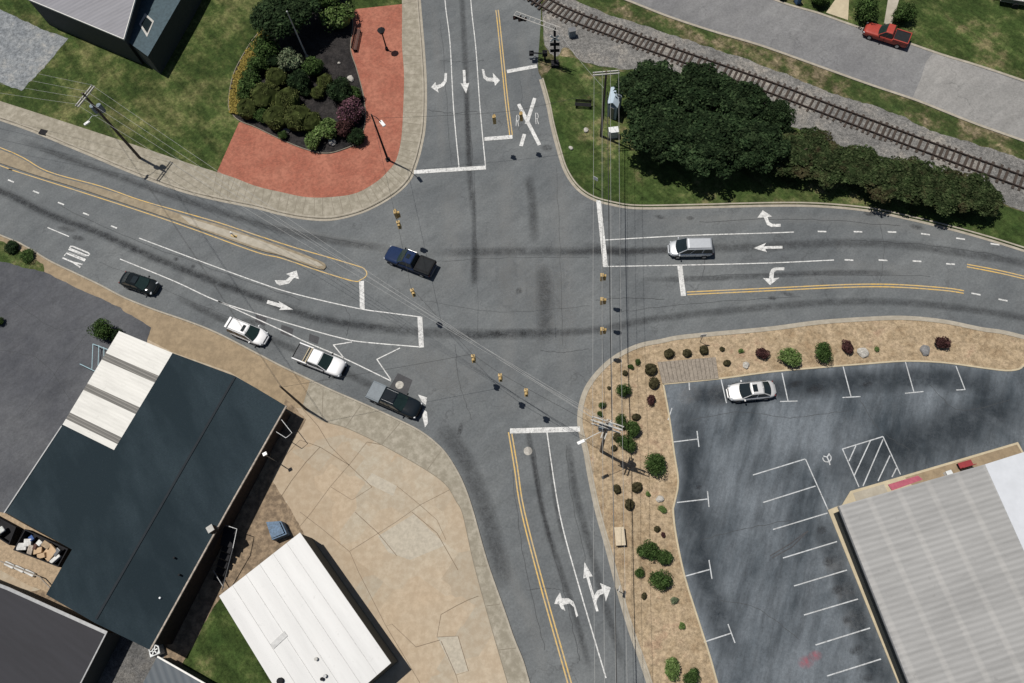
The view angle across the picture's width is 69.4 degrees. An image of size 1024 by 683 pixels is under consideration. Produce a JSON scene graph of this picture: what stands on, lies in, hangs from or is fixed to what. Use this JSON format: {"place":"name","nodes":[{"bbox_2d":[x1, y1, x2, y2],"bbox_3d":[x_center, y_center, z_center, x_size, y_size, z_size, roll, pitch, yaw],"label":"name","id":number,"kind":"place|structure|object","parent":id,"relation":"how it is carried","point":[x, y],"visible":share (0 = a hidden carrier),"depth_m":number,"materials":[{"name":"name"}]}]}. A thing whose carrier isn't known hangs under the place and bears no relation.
{"place":"outdoors","nodes":[
{"label":"outdoors","id":0,"kind":"place"},
{"bbox_2d":[0,241,43,271],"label":"grass verge","id":1,"kind":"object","parent":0,"point":[12,258],"depth_m":83.51,"materials":[{"name":"plant"}]},
{"bbox_2d":[0,10,67,90],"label":"gravel lot","id":2,"kind":"structure","parent":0,"point":[28,47],"depth_m":95.05,"materials":[{"name":"grey gravel"}]},
{"bbox_2d":[0,262,150,513],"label":"parking lot","id":3,"kind":"structure","parent":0,"point":[50,300],"depth_m":78.91,"materials":[{"name":"grey asphalt"}]},
{"bbox_2d":[86,318,114,339],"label":"shrub","id":4,"kind":"object","parent":3,"relation":"on","point":[101,329],"visible":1,"depth_m":77.85,"materials":[{"name":"green plant"}]},
{"bbox_2d":[98,636,164,682],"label":"gravel yard","id":5,"kind":"structure","parent":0,"point":[129,661],"depth_m":67.05,"materials":[{"name":"gravel"}]},
{"bbox_2d":[0,236,309,407],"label":"sandy strip","id":6,"kind":"object","parent":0,"point":[186,339],"visible":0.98,"depth_m":78.22,"materials":[{"name":"beige sand"}]},
{"bbox_2d":[30,400,305,681],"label":"alley floor","id":7,"kind":"structure","parent":0,"point":[255,545],"depth_m":70.42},
{"bbox_2d":[213,525,236,589],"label":"metal stair","id":8,"kind":"object","parent":7,"relation":"on","point":[228,538],"visible":1,"depth_m":69.09,"materials":[{"name":"metal"}]},
{"bbox_2d":[266,521,290,540],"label":"waste skip","id":9,"kind":"object","parent":7,"relation":"on","point":[278,530],"visible":1,"depth_m":69.67,"materials":[{"name":"metal"}]},
{"bbox_2d":[0,0,401,171],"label":"lawn","id":10,"kind":"structure","parent":0,"point":[181,99],"depth_m":91.88,"materials":[{"name":"green plant"}]},
{"bbox_2d":[29,0,201,73],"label":"house","id":11,"kind":"structure","parent":10,"relation":"on","point":[150,33],"depth_m":91.28,"materials":[{"name":"grey metal"}]},
{"bbox_2d":[0,0,423,218],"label":"pavement","id":12,"kind":"structure","parent":0,"point":[152,164],"depth_m":86.81,"materials":[{"name":"concrete"}]},
{"bbox_2d":[75,85,140,158],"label":"utility pole","id":13,"kind":"object","parent":12,"relation":"on","point":[100,107],"visible":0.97,"depth_m":79.72,"materials":[{"name":"brown wood"}]},
{"bbox_2d":[82,98,611,423],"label":"power line","id":14,"kind":"object","parent":13,"relation":"attached to","point":[357,270],"visible":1,"depth_m":69.20,"materials":[{"name":"metal"}]},
{"bbox_2d":[0,300,506,682],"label":"forecourt","id":15,"kind":"structure","parent":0,"point":[383,527],"depth_m":69.54,"materials":[{"name":"beige concrete"}]},
{"bbox_2d":[0,512,61,591],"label":"loading deck","id":16,"kind":"structure","parent":15,"relation":"on","point":[45,575],"depth_m":70.15,"materials":[{"name":"concrete"}]},
{"bbox_2d":[0,516,22,545],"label":"dark skip","id":17,"kind":"object","parent":16,"relation":"on","point":[11,534],"visible":0.94,"depth_m":71.12,"materials":[{"name":"metal"}]},
{"bbox_2d":[13,529,71,566],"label":"dumpster","id":18,"kind":"object","parent":16,"relation":"on","point":[65,552],"visible":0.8,"depth_m":70.11,"materials":[{"name":"metal"}]},
{"bbox_2d":[0,580,120,682],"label":"building","id":19,"kind":"structure","parent":15,"relation":"on","point":[43,640],"depth_m":65.51,"materials":[{"name":"metal"}]},
{"bbox_2d":[4,331,290,649],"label":"building","id":20,"kind":"structure","parent":15,"relation":"on","point":[134,490],"depth_m":69.72,"materials":[{"name":"black metal"}]},
{"bbox_2d":[143,656,213,682],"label":"shed","id":21,"kind":"structure","parent":15,"relation":"on","point":[166,670],"depth_m":64.46,"materials":[{"name":"grey metal"}]},
{"bbox_2d":[182,598,271,682],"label":"grass patch","id":22,"kind":"object","parent":15,"relation":"on","point":[220,651],"visible":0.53,"depth_m":66.88,"materials":[{"name":"green plant"}]},
{"bbox_2d":[219,533,397,682],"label":"building","id":23,"kind":"structure","parent":15,"relation":"on","point":[295,611],"depth_m":64.17,"materials":[{"name":"white metal"}]},
{"bbox_2d":[228,0,365,153],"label":"garden bed","id":24,"kind":"object","parent":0,"point":[332,49],"visible":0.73,"depth_m":90.88,"materials":[{"name":"brown soil"}]},
{"bbox_2d":[236,97,258,119],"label":"shrub","id":25,"kind":"object","parent":24,"relation":"on","point":[246,107],"visible":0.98,"depth_m":87.43,"materials":[{"name":"green plant"}]},
{"bbox_2d":[237,70,261,95],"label":"shrub","id":26,"kind":"object","parent":24,"relation":"on","point":[249,80],"visible":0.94,"depth_m":88.12,"materials":[{"name":"green plant"}]},
{"bbox_2d":[245,55,270,74],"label":"shrub","id":27,"kind":"object","parent":24,"relation":"on","point":[256,64],"visible":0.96,"depth_m":89.76,"materials":[{"name":"green plant"}]},
{"bbox_2d":[247,32,281,60],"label":"shrub","id":28,"kind":"object","parent":24,"relation":"on","point":[263,46],"visible":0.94,"depth_m":89.83,"materials":[{"name":"green plant"}]},
{"bbox_2d":[250,82,280,109],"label":"shrub","id":29,"kind":"object","parent":24,"relation":"on","point":[263,95],"visible":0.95,"depth_m":87.36,"materials":[{"name":"green plant"}]},
{"bbox_2d":[262,105,286,131],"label":"shrub","id":30,"kind":"object","parent":24,"relation":"on","point":[273,117],"visible":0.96,"depth_m":86.35,"materials":[{"name":"green plant"}]},
{"bbox_2d":[265,67,287,88],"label":"shrub","id":31,"kind":"object","parent":24,"relation":"on","point":[277,76],"visible":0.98,"depth_m":88.87,"materials":[{"name":"green plant"}]},
{"bbox_2d":[249,0,321,41],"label":"tree","id":32,"kind":"object","parent":24,"relation":"on","point":[268,16],"visible":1,"depth_m":88.26,"materials":[{"name":"green plant"}]},
{"bbox_2d":[273,86,300,109],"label":"shrub","id":33,"kind":"object","parent":24,"relation":"on","point":[288,96],"visible":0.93,"depth_m":87.08,"materials":[{"name":"green plant"}]},
{"bbox_2d":[277,46,304,73],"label":"shrub","id":34,"kind":"object","parent":24,"relation":"on","point":[288,59],"visible":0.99,"depth_m":89.18,"materials":[{"name":"green plant"}]},
{"bbox_2d":[283,104,310,131],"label":"shrub","id":35,"kind":"object","parent":24,"relation":"on","point":[294,116],"visible":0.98,"depth_m":85.92,"materials":[{"name":"green plant"}]},
{"bbox_2d":[286,68,311,91],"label":"shrub","id":36,"kind":"object","parent":24,"relation":"on","point":[299,80],"visible":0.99,"depth_m":88.28,"materials":[{"name":"green plant"}]},
{"bbox_2d":[301,111,321,131],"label":"shrub","id":37,"kind":"object","parent":24,"relation":"on","point":[312,120],"visible":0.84,"depth_m":86.17,"materials":[{"name":"green plant"}]},
{"bbox_2d":[301,56,323,76],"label":"shrub","id":38,"kind":"object","parent":24,"relation":"on","point":[313,66],"visible":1,"depth_m":88.98,"materials":[{"name":"green plant"}]},
{"bbox_2d":[304,131,321,149],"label":"shrub","id":39,"kind":"object","parent":24,"relation":"on","point":[311,140],"visible":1,"depth_m":85.50,"materials":[{"name":"green plant"}]},
{"bbox_2d":[312,117,336,139],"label":"shrub","id":40,"kind":"object","parent":24,"relation":"on","point":[326,128],"visible":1,"depth_m":85.56,"materials":[{"name":"green plant"}]},
{"bbox_2d":[316,73,332,89],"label":"shrub","id":41,"kind":"object","parent":24,"relation":"on","point":[324,80],"visible":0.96,"depth_m":88.69,"materials":[{"name":"green plant"}]},
{"bbox_2d":[318,0,354,32],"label":"shrub","id":42,"kind":"object","parent":24,"relation":"on","point":[337,15],"visible":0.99,"depth_m":90.98,"materials":[{"name":"green plant"}]},
{"bbox_2d":[326,76,352,103],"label":"shrub","id":43,"kind":"object","parent":24,"relation":"on","point":[339,90],"visible":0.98,"depth_m":87.01,"materials":[{"name":"green plant"}]},
{"bbox_2d":[334,116,354,137],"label":"shrub","id":44,"kind":"object","parent":24,"relation":"on","point":[343,128],"visible":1,"depth_m":85.68,"materials":[{"name":"red plant"}]},
{"bbox_2d":[336,96,364,122],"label":"shrub","id":45,"kind":"object","parent":24,"relation":"on","point":[349,108],"visible":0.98,"depth_m":85.99,"materials":[{"name":"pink plant"}]},
{"bbox_2d":[346,127,365,145],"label":"shrub","id":46,"kind":"object","parent":24,"relation":"on","point":[356,137],"visible":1,"depth_m":85.42,"materials":[{"name":"green plant"}]},
{"bbox_2d":[217,4,403,197],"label":"plaza","id":47,"kind":"structure","parent":0,"point":[254,156],"depth_m":86.79,"materials":[{"name":"brick"}]},
{"bbox_2d":[302,381,527,682],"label":"pavement","id":48,"kind":"structure","parent":0,"point":[418,448],"depth_m":72.45,"materials":[{"name":"concrete"}]},
{"bbox_2d":[0,0,1023,682],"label":"road","id":49,"kind":"structure","parent":0,"point":[508,228],"depth_m":78.50,"materials":[{"name":"grey asphalt"}]},
{"bbox_2d":[118,271,159,295],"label":"sedan car","id":50,"kind":"object","parent":49,"relation":"on","point":[146,286],"visible":1,"depth_m":80.39,"materials":[{"name":"black paint"}]},
{"bbox_2d":[0,150,325,269],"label":"median island","id":51,"kind":"structure","parent":49,"relation":"on","point":[11,160],"depth_m":84.17,"materials":[{"name":"concrete"}]},
{"bbox_2d":[224,317,269,346],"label":"estate car","id":52,"kind":"object","parent":49,"relation":"on","point":[258,336],"visible":0.99,"depth_m":77.29,"materials":[{"name":"white paint"}]},
{"bbox_2d":[292,342,346,377],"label":"pickup truck","id":53,"kind":"object","parent":49,"relation":"on","point":[319,360],"visible":1,"depth_m":75.51,"materials":[{"name":"white paint"}]},
{"bbox_2d":[365,381,422,418],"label":"pickup truck","id":54,"kind":"object","parent":49,"relation":"on","point":[408,407],"visible":1,"depth_m":73.40,"materials":[{"name":"black paint"}]},
{"bbox_2d":[384,246,436,277],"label":"pickup truck","id":55,"kind":"object","parent":49,"relation":"on","point":[422,266],"visible":1,"depth_m":79.07,"materials":[{"name":"blue paint"}]},
{"bbox_2d":[667,237,713,258],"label":"minivan","id":56,"kind":"object","parent":49,"relation":"on","point":[701,247],"visible":1,"depth_m":77.57,"materials":[{"name":"silver paint"}]},
{"bbox_2d":[853,484,886,500],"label":"landing","id":57,"kind":"object","parent":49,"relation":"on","point":[870,492],"visible":0.56,"depth_m":68.54,"materials":[{"name":"concrete"}]},
{"bbox_2d":[833,452,1023,682],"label":"building","id":58,"kind":"structure","parent":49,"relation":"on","point":[938,563],"depth_m":63.24,"materials":[{"name":"grey metal"}]},
{"bbox_2d":[905,445,1021,484],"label":"planter","id":59,"kind":"object","parent":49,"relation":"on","point":[986,458],"visible":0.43,"depth_m":68.95,"materials":[{"name":"concrete"}]},
{"bbox_2d":[538,0,1023,211],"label":"verge","id":60,"kind":"structure","parent":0,"point":[928,117],"depth_m":86.34,"materials":[{"name":"green plant"}]},
{"bbox_2d":[542,0,1023,211],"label":"ballast","id":61,"kind":"structure","parent":60,"relation":"on","point":[586,46],"depth_m":85.36,"materials":[{"name":"gravel"}]},
{"bbox_2d":[527,0,1023,190],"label":"railway track","id":62,"kind":"structure","parent":61,"relation":"on","point":[907,133],"depth_m":84.90,"materials":[{"name":"metal"}]},
{"bbox_2d":[542,56,1023,248],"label":"green verge","id":63,"kind":"structure","parent":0,"point":[641,177],"depth_m":82.15,"materials":[{"name":"green plant"}]},
{"bbox_2d":[513,11,560,67],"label":"crossing signal","id":64,"kind":"object","parent":63,"relation":"on","point":[554,62],"visible":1,"depth_m":84.98,"materials":[{"name":"metal"}]},
{"bbox_2d":[593,70,619,136],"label":"utility pole","id":65,"kind":"object","parent":63,"relation":"on","point":[602,114],"visible":0.99,"depth_m":77.19,"materials":[{"name":"brown wood"}]},
{"bbox_2d":[608,87,622,119],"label":"signal shed","id":66,"kind":"structure","parent":63,"relation":"on","point":[616,100],"depth_m":83.90,"materials":[{"name":"grey metal"}]},
{"bbox_2d":[613,59,682,116],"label":"tree","id":67,"kind":"object","parent":63,"relation":"on","point":[646,82],"visible":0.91,"depth_m":81.76,"materials":[{"name":"green plant"}]},
{"bbox_2d":[619,101,693,164],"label":"tree","id":68,"kind":"object","parent":63,"relation":"on","point":[656,130],"visible":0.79,"depth_m":79.25,"materials":[{"name":"green plant"}]},
{"bbox_2d":[672,61,730,116],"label":"tree","id":69,"kind":"object","parent":63,"relation":"on","point":[698,86],"visible":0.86,"depth_m":80.71,"materials":[{"name":"green plant"}]},
{"bbox_2d":[672,108,745,179],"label":"tree","id":70,"kind":"object","parent":63,"relation":"on","point":[711,136],"visible":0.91,"depth_m":78.11,"materials":[{"name":"green plant"}]},
{"bbox_2d":[714,77,772,125],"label":"tree","id":71,"kind":"object","parent":63,"relation":"on","point":[742,99],"visible":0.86,"depth_m":80.08,"materials":[{"name":"green plant"}]},
{"bbox_2d":[725,116,791,173],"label":"tree","id":72,"kind":"object","parent":63,"relation":"on","point":[762,145],"visible":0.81,"depth_m":78.13,"materials":[{"name":"green plant"}]},
{"bbox_2d":[764,99,796,131],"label":"tree","id":73,"kind":"object","parent":63,"relation":"on","point":[781,111],"visible":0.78,"depth_m":80.33,"materials":[{"name":"green plant"}]},
{"bbox_2d":[769,132,814,179],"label":"tree","id":74,"kind":"object","parent":63,"relation":"on","point":[795,162],"visible":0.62,"depth_m":79.21,"materials":[{"name":"green plant"}]},
{"bbox_2d":[796,126,832,152],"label":"tree","id":75,"kind":"object","parent":63,"relation":"on","point":[816,138],"visible":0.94,"depth_m":80.13,"materials":[{"name":"green plant"}]},
{"bbox_2d":[805,140,849,189],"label":"tree","id":76,"kind":"object","parent":63,"relation":"on","point":[826,163],"visible":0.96,"depth_m":78.72,"materials":[{"name":"green plant"}]},
{"bbox_2d":[836,144,878,186],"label":"tree","id":77,"kind":"object","parent":63,"relation":"on","point":[857,159],"visible":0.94,"depth_m":78.51,"materials":[{"name":"green plant"}]},
{"bbox_2d":[859,155,907,203],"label":"tree","id":78,"kind":"object","parent":63,"relation":"on","point":[884,179],"visible":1,"depth_m":77.47,"materials":[{"name":"green plant"}]},
{"bbox_2d":[890,155,940,205],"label":"tree","id":79,"kind":"object","parent":63,"relation":"on","point":[914,170],"visible":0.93,"depth_m":77.31,"materials":[{"name":"green plant"}]},
{"bbox_2d":[921,165,961,217],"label":"tree","id":80,"kind":"object","parent":63,"relation":"on","point":[942,191],"visible":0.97,"depth_m":76.50,"materials":[{"name":"green plant"}]},
{"bbox_2d":[953,169,993,212],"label":"tree","id":81,"kind":"object","parent":63,"relation":"on","point":[973,187],"visible":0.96,"depth_m":76.19,"materials":[{"name":"green plant"}]},
{"bbox_2d":[970,184,1006,216],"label":"tree","id":82,"kind":"object","parent":63,"relation":"on","point":[994,203],"visible":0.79,"depth_m":76.20,"materials":[{"name":"green plant"}]},
{"bbox_2d":[581,320,1023,682],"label":"planting bed","id":83,"kind":"object","parent":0,"point":[657,616],"visible":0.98,"depth_m":72.41,"materials":[{"name":"beige soil"}]},
{"bbox_2d":[577,416,623,452],"bbox_3d":[7.625,8.782,66.660,3.992,10.800,1.759,-10,68,0],"label":"utility pole","id":84,"kind":"object","parent":83,"relation":"on","point":[607,426],"visible":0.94,"depth_m":63.47,"materials":[{"name":"grey wood"}]},
{"bbox_2d":[607,91,611,419],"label":"power line","id":85,"kind":"object","parent":84,"relation":"attached to","point":[609,261],"visible":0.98,"depth_m":71.20,"materials":[{"name":"metal"}]},
{"bbox_2d":[612,450,616,682],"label":"power line","id":86,"kind":"object","parent":84,"relation":"attached to","point":[614,572],"visible":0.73,"depth_m":60.83,"materials":[{"name":"metal"}]},
{"bbox_2d":[614,527,625,545],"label":"utility box","id":87,"kind":"object","parent":83,"relation":"on","point":[619,532],"visible":1,"depth_m":67.94,"materials":[{"name":"metal"}]},
{"bbox_2d":[616,434,637,452],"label":"shrub","id":88,"kind":"object","parent":83,"relation":"on","point":[629,445],"visible":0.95,"depth_m":70.73,"materials":[{"name":"green plant"}]},
{"bbox_2d":[626,420,640,436],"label":"shrub","id":89,"kind":"object","parent":83,"relation":"on","point":[633,429],"visible":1,"depth_m":71.19,"materials":[{"name":"green plant"}]},
{"bbox_2d":[636,539,660,561],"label":"shrub","id":90,"kind":"object","parent":83,"relation":"on","point":[649,550],"visible":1,"depth_m":66.88,"materials":[{"name":"green plant"}]},
{"bbox_2d":[644,452,666,477],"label":"shrub","id":91,"kind":"object","parent":83,"relation":"on","point":[656,463],"visible":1,"depth_m":69.53,"materials":[{"name":"green plant"}]},
{"bbox_2d":[648,569,673,591],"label":"shrub","id":92,"kind":"object","parent":83,"relation":"on","point":[660,580],"visible":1,"depth_m":65.91,"materials":[{"name":"green plant"}]},
{"bbox_2d":[657,549,673,564],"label":"shrub","id":93,"kind":"object","parent":83,"relation":"on","point":[664,557],"visible":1,"depth_m":66.78,"materials":[{"name":"green plant"}]},
{"bbox_2d":[664,656,679,681],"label":"shrub","id":94,"kind":"object","parent":83,"relation":"on","point":[672,670],"visible":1,"depth_m":63.42,"materials":[{"name":"green plant"}]},
{"bbox_2d":[657,357,718,383],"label":"timber pad","id":95,"kind":"object","parent":83,"relation":"on","point":[676,370],"visible":1,"depth_m":73.91,"materials":[{"name":"wood"}]},
{"bbox_2d":[682,667,700,682],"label":"shrub","id":96,"kind":"object","parent":83,"relation":"on","point":[692,675],"visible":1,"depth_m":63.19,"materials":[{"name":"green plant"}]},
{"bbox_2d":[776,347,801,366],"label":"shrub","id":97,"kind":"object","parent":83,"relation":"on","point":[788,355],"visible":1,"depth_m":72.73,"materials":[{"name":"green plant"}]},
{"bbox_2d":[814,342,833,363],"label":"shrub","id":98,"kind":"object","parent":83,"relation":"on","point":[823,352],"visible":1,"depth_m":72.68,"materials":[{"name":"green plant"}]},
{"bbox_2d":[624,0,1023,141],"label":"side street","id":99,"kind":"structure","parent":0,"point":[984,97],"depth_m":86.57,"materials":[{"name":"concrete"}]},
{"bbox_2d":[862,22,911,48],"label":"pickup truck","id":100,"kind":"object","parent":99,"relation":"on","point":[889,33],"visible":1,"depth_m":86.34,"materials":[{"name":"red paint"}]},
{"bbox_2d":[826,0,848,19],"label":"driveway","id":101,"kind":"structure","parent":0,"point":[839,8],"depth_m":89.43,"materials":[{"name":"beige concrete"}]},
{"bbox_2d":[662,360,1023,682],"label":"parking lot","id":102,"kind":"structure","parent":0,"point":[773,589],"depth_m":69.47,"materials":[{"name":"grey asphalt"}]},
{"bbox_2d":[726,380,775,402],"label":"parked car","id":103,"kind":"object","parent":102,"relation":"on","point":[763,390],"visible":1,"depth_m":71.80,"materials":[{"name":"silver paint"}]},
{"bbox_2d":[828,506,898,682],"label":"walkway","id":104,"kind":"structure","parent":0,"point":[831,514],"depth_m":65.98,"materials":[{"name":"beige concrete"}]},
{"bbox_2d":[884,0,898,23],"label":"path","id":105,"kind":"structure","parent":0,"point":[891,6],"depth_m":88.90,"materials":[{"name":"concrete"}]},
{"bbox_2d":[782,0,1023,78],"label":"lawn","id":106,"kind":"structure","parent":0,"point":[988,33],"depth_m":87.37,"materials":[{"name":"green plant"}]},
{"bbox_2d":[852,0,879,24],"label":"shrub","id":107,"kind":"object","parent":106,"relation":"on","point":[865,10],"visible":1,"depth_m":86.78,"materials":[{"name":"green plant"}]},
{"bbox_2d":[892,1,918,23],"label":"shrub","id":108,"kind":"object","parent":106,"relation":"on","point":[906,12],"visible":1,"depth_m":86.73,"materials":[{"name":"green plant"}]},
{"bbox_2d":[842,442,1022,504],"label":"walkway","id":109,"kind":"structure","parent":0,"point":[850,497],"depth_m":68.87,"materials":[{"name":"beige concrete"}]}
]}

